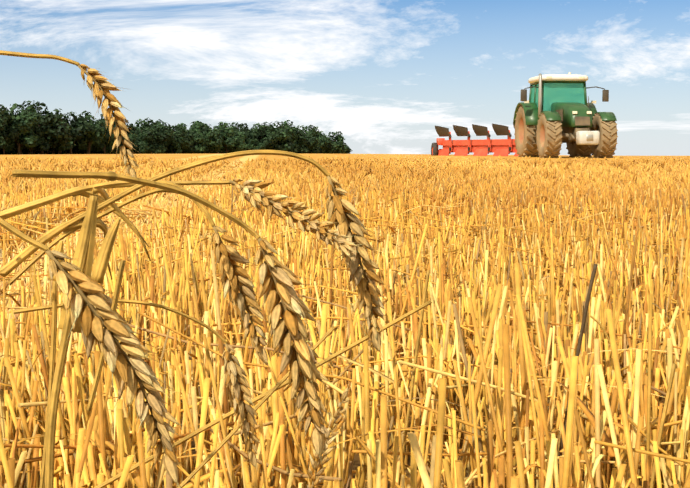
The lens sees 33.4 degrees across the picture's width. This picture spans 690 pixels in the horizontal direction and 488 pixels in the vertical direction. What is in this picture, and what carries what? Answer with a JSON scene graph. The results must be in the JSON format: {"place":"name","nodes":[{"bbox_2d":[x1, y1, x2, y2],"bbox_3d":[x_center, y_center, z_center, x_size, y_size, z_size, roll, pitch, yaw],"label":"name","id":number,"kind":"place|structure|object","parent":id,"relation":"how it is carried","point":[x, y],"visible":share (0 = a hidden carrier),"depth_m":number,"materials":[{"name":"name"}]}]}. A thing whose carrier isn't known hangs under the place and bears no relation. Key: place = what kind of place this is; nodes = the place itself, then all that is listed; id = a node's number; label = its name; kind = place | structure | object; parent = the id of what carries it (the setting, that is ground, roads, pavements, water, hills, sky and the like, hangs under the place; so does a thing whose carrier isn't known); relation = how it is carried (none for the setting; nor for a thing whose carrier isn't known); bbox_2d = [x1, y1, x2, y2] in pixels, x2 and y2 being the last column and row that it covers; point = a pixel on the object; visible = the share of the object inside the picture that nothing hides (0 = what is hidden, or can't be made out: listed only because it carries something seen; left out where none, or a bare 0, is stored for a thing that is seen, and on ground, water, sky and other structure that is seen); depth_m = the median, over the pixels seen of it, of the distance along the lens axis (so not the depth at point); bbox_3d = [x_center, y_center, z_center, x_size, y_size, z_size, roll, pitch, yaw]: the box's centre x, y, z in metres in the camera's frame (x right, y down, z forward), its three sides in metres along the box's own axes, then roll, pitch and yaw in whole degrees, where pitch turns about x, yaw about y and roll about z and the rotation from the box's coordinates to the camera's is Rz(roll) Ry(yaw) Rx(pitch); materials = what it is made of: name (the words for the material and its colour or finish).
{"place":"outdoors","nodes":[
{"label":"outdoors","id":0,"kind":"place"},
{"bbox_2d":[0,153,689,487],"bbox_3d":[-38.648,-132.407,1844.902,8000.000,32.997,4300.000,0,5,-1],"label":"field ground","id":1,"kind":"structure","parent":0,"point":[315,157],"depth_m":34.37,"materials":[{"name":"brown soil"}]},
{"bbox_2d":[0,117,5,146],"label":"tree","id":2,"kind":"object","parent":1,"relation":"on","point":[2,125],"visible":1,"depth_m":373.22,"materials":[{"name":"green plant"}]},
{"bbox_2d":[0,104,14,144],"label":"tree","id":3,"kind":"object","parent":1,"relation":"on","point":[5,114],"visible":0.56,"depth_m":381.72,"materials":[{"name":"green plant"}]},
{"bbox_2d":[1,142,16,153],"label":"tree","id":4,"kind":"object","parent":1,"relation":"on","point":[14,149],"depth_m":399.40,"materials":[{"name":"green plant"}]},
{"bbox_2d":[0,122,20,154],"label":"tree","id":5,"kind":"object","parent":1,"relation":"on","point":[11,133],"visible":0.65,"depth_m":384.99,"materials":[{"name":"green plant"}]},
{"bbox_2d":[9,150,26,154],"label":"tree","id":6,"kind":"object","parent":1,"relation":"on","point":[23,153],"visible":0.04,"depth_m":417.24,"materials":[{"name":"green plant"}]},
{"bbox_2d":[4,103,40,154],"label":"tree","id":7,"kind":"object","parent":1,"relation":"on","point":[22,123],"visible":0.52,"depth_m":389.60,"materials":[{"name":"green plant"}]},
{"bbox_2d":[13,125,51,153],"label":"tree","id":8,"kind":"object","parent":1,"relation":"on","point":[43,146],"visible":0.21,"depth_m":397.71,"materials":[{"name":"green plant"}]},
{"bbox_2d":[16,101,72,153],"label":"tree","id":9,"kind":"object","parent":1,"relation":"on","point":[52,128],"visible":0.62,"depth_m":402.25,"materials":[{"name":"green plant"}]},
{"bbox_2d":[33,136,70,153],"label":"tree","id":10,"kind":"object","parent":1,"relation":"on","point":[61,148],"visible":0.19,"depth_m":412.59,"materials":[{"name":"green plant"}]},
{"bbox_2d":[48,112,66,153],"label":"tree","id":11,"kind":"object","parent":1,"relation":"on","point":[51,148],"visible":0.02,"depth_m":427.00,"materials":[{"name":"green plant"}]},
{"bbox_2d":[53,121,75,153],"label":"tree","id":12,"kind":"object","parent":1,"relation":"on","point":[71,142],"visible":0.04,"depth_m":415.15,"materials":[{"name":"green plant"}]},
{"bbox_2d":[54,141,82,152],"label":"tree","id":13,"kind":"object","parent":1,"relation":"on","point":[76,149],"visible":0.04,"depth_m":436.38,"materials":[{"name":"green plant"}]},
{"bbox_2d":[57,112,93,153],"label":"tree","id":14,"kind":"object","parent":1,"relation":"on","point":[80,128],"visible":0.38,"depth_m":422.31,"materials":[{"name":"green plant"}]},
{"bbox_2d":[73,150,91,153],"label":"tree","id":15,"kind":"object","parent":1,"relation":"on","point":[78,152],"depth_m":443.22,"materials":[{"name":"green plant"}]},
{"bbox_2d":[73,116,105,153],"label":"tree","id":16,"kind":"object","parent":1,"relation":"on","point":[97,135],"visible":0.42,"depth_m":426.25,"materials":[{"name":"green plant"}]},
{"bbox_2d":[73,110,107,153],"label":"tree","id":17,"kind":"object","parent":1,"relation":"on","point":[92,148],"visible":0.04,"depth_m":437.74,"materials":[{"name":"green plant"}]},
{"bbox_2d":[93,121,116,153],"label":"tree","id":18,"kind":"object","parent":1,"relation":"on","point":[108,146],"visible":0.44,"depth_m":442.05,"materials":[{"name":"green plant"}]},
{"bbox_2d":[96,114,128,153],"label":"tree","id":19,"kind":"object","parent":1,"relation":"on","point":[101,115],"visible":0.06,"depth_m":454.07,"materials":[{"name":"green plant"}]},
{"bbox_2d":[105,134,123,153],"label":"tree","id":20,"kind":"object","parent":1,"relation":"on","point":[118,150],"visible":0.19,"depth_m":446.63,"materials":[{"name":"green plant"}]},
{"bbox_2d":[110,134,133,153],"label":"tree","id":21,"kind":"object","parent":1,"relation":"on","point":[130,140],"visible":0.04,"depth_m":453.61,"materials":[{"name":"green plant"}]},
{"bbox_2d":[114,119,138,134],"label":"tree","id":22,"kind":"object","parent":1,"relation":"on","point":[130,127],"visible":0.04,"depth_m":474.00,"materials":[{"name":"green plant"}]},
{"bbox_2d":[129,133,148,153],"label":"tree","id":23,"kind":"object","parent":1,"relation":"on","point":[140,147],"visible":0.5,"depth_m":460.31,"materials":[{"name":"green plant"}]},
{"bbox_2d":[130,126,154,153],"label":"tree","id":24,"kind":"object","parent":1,"relation":"on","point":[145,135],"visible":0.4,"depth_m":466.34,"materials":[{"name":"green plant"}]},
{"bbox_2d":[126,117,159,131],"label":"tree","id":25,"kind":"object","parent":1,"relation":"on","point":[145,124],"visible":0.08,"depth_m":483.52,"materials":[{"name":"green plant"}]},
{"bbox_2d":[141,125,165,153],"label":"tree","id":26,"kind":"object","parent":1,"relation":"on","point":[158,147],"visible":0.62,"depth_m":470.55,"materials":[{"name":"green plant"}]},
{"bbox_2d":[150,119,164,153],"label":"tree","id":27,"kind":"object","parent":1,"relation":"on","point":[158,122],"visible":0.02,"depth_m":489.92,"materials":[{"name":"green plant"}]},
{"bbox_2d":[152,122,173,153],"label":"tree","id":28,"kind":"object","parent":1,"relation":"on","point":[167,132],"visible":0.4,"depth_m":479.17,"materials":[{"name":"green plant"}]},
{"bbox_2d":[164,131,185,153],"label":"tree","id":29,"kind":"object","parent":1,"relation":"on","point":[176,142],"visible":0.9,"depth_m":485.69,"materials":[{"name":"green plant"}]},
{"bbox_2d":[165,124,194,152],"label":"tree","id":30,"kind":"object","parent":1,"relation":"on","point":[187,144],"visible":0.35,"depth_m":491.52,"materials":[{"name":"green plant"}]},
{"bbox_2d":[167,125,195,152],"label":"tree","id":31,"kind":"object","parent":1,"relation":"on","point":[190,136],"visible":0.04,"depth_m":500.98,"materials":[{"name":"green plant"}]},
{"bbox_2d":[183,129,207,153],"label":"tree","id":32,"kind":"object","parent":1,"relation":"on","point":[197,138],"visible":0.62,"depth_m":504.19,"materials":[{"name":"green plant"}]},
{"bbox_2d":[189,122,217,153],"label":"tree","id":33,"kind":"object","parent":1,"relation":"on","point":[202,133],"visible":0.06,"depth_m":520.59,"materials":[{"name":"green plant"}]},
{"bbox_2d":[189,122,222,153],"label":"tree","id":34,"kind":"object","parent":1,"relation":"on","point":[214,142],"visible":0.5,"depth_m":511.74,"materials":[{"name":"green plant"}]},
{"bbox_2d":[199,124,223,153],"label":"tree","id":35,"kind":"object","parent":1,"relation":"on","point":[218,136],"visible":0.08,"depth_m":526.40,"materials":[{"name":"green plant"}]},
{"bbox_2d":[212,126,228,153],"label":"tree","id":36,"kind":"object","parent":1,"relation":"on","point":[222,149],"visible":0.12,"depth_m":532.77,"materials":[{"name":"green plant"}]},
{"bbox_2d":[209,122,245,152],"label":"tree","id":37,"kind":"object","parent":1,"relation":"on","point":[232,142],"visible":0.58,"depth_m":533.15,"materials":[{"name":"green plant"}]},
{"bbox_2d":[227,132,242,152],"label":"tree","id":38,"kind":"object","parent":1,"relation":"on","point":[230,151],"visible":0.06,"depth_m":539.17,"materials":[{"name":"green plant"}]},
{"bbox_2d":[222,125,247,153],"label":"tree","id":39,"kind":"object","parent":1,"relation":"on","point":[238,132],"visible":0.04,"depth_m":556.81,"materials":[{"name":"green plant"}]},
{"bbox_2d":[230,122,252,131],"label":"tree","id":40,"kind":"object","parent":1,"relation":"on","point":[235,126],"visible":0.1,"depth_m":579.50,"materials":[{"name":"green plant"}]},
{"bbox_2d":[238,132,255,150],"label":"tree","id":41,"kind":"object","parent":1,"relation":"on","point":[248,144],"visible":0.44,"depth_m":555.26,"materials":[{"name":"green plant"}]},
{"bbox_2d":[241,126,255,142],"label":"tree","id":42,"kind":"object","parent":1,"relation":"on","point":[245,130],"visible":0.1,"depth_m":569.56,"materials":[{"name":"green plant"}]},
{"bbox_2d":[241,122,275,148],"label":"tree","id":43,"kind":"object","parent":1,"relation":"on","point":[266,127],"visible":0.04,"depth_m":575.19,"materials":[{"name":"green plant"}]},
{"bbox_2d":[251,139,265,149],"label":"tree","id":44,"kind":"object","parent":1,"relation":"on","point":[260,146],"visible":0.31,"depth_m":561.28,"materials":[{"name":"green plant"}]},
{"bbox_2d":[248,125,275,149],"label":"tree","id":45,"kind":"object","parent":1,"relation":"on","point":[266,138],"visible":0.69,"depth_m":567.67,"materials":[{"name":"green plant"}]},
{"bbox_2d":[265,123,290,150],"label":"tree","id":46,"kind":"object","parent":1,"relation":"on","point":[281,135],"visible":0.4,"depth_m":577.92,"materials":[{"name":"green plant"}]},
{"bbox_2d":[270,121,296,152],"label":"tree","id":47,"kind":"object","parent":1,"relation":"on","point":[292,149],"visible":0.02,"depth_m":591.75,"materials":[{"name":"green plant"}]},
{"bbox_2d":[280,120,298,152],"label":"tree","id":48,"kind":"object","parent":1,"relation":"on","point":[293,134],"visible":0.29,"depth_m":605.00,"materials":[{"name":"green plant"}]},
{"bbox_2d":[287,123,306,153],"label":"tree","id":49,"kind":"object","parent":1,"relation":"on","point":[301,134],"visible":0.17,"depth_m":611.90,"materials":[{"name":"green plant"}]},
{"bbox_2d":[296,138,309,153],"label":"tree","id":50,"kind":"object","parent":1,"relation":"on","point":[304,143],"visible":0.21,"depth_m":615.45,"materials":[{"name":"green plant"}]},
{"bbox_2d":[296,125,324,136],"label":"tree","id":51,"kind":"object","parent":1,"relation":"on","point":[303,129],"depth_m":655.16,"materials":[{"name":"green plant"}]},
{"bbox_2d":[302,131,319,153],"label":"tree","id":52,"kind":"object","parent":1,"relation":"on","point":[312,144],"visible":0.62,"depth_m":624.48,"materials":[{"name":"green plant"}]},
{"bbox_2d":[306,125,331,152],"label":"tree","id":53,"kind":"object","parent":1,"relation":"on","point":[324,141],"visible":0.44,"depth_m":643.18,"materials":[{"name":"green plant"}]},
{"bbox_2d":[322,137,333,153],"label":"tree","id":54,"kind":"object","parent":1,"relation":"on","point":[330,146],"visible":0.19,"depth_m":649.68,"materials":[{"name":"green plant"}]},
{"bbox_2d":[325,131,346,153],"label":"tree","id":55,"kind":"object","parent":1,"relation":"on","point":[338,146],"visible":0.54,"depth_m":654.92,"materials":[{"name":"green plant"}]},
{"bbox_2d":[0,50,675,487],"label":"wheat ears","id":56,"kind":"object","parent":1,"relation":"on","point":[104,324],"visible":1,"depth_m":0.58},
{"bbox_2d":[339,144,349,153],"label":"tree","id":57,"kind":"object","parent":1,"relation":"on","point":[347,151],"visible":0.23,"depth_m":673.91,"materials":[{"name":"green plant"}]},
{"bbox_2d":[0,155,689,487],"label":"stubble","id":58,"kind":"object","parent":1,"relation":"on","point":[606,188],"visible":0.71,"depth_m":1.84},
{"bbox_2d":[431,124,517,155],"bbox_3d":[6.160,-4.478,49.531,1.084,1.774,8.486,-2,5,-27],"label":"plough","id":59,"kind":"object","parent":1,"relation":"on","point":[498,147],"visible":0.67,"depth_m":50.13,"materials":[{"name":"red metal"}]},
{"bbox_2d":[513,72,617,157],"bbox_3d":[8.243,-4.822,42.828,3.360,3.326,6.096,0,5,-5],"label":"tractor","id":60,"kind":"object","parent":1,"relation":"on","point":[553,113],"visible":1,"depth_m":42.86,"materials":[{"name":"green metal"}]},
{"bbox_2d":[0,0,689,155],"label":"sky","id":61,"kind":"structure","parent":0,"point":[382,74],"materials":[{"name":"blue"}]}
]}

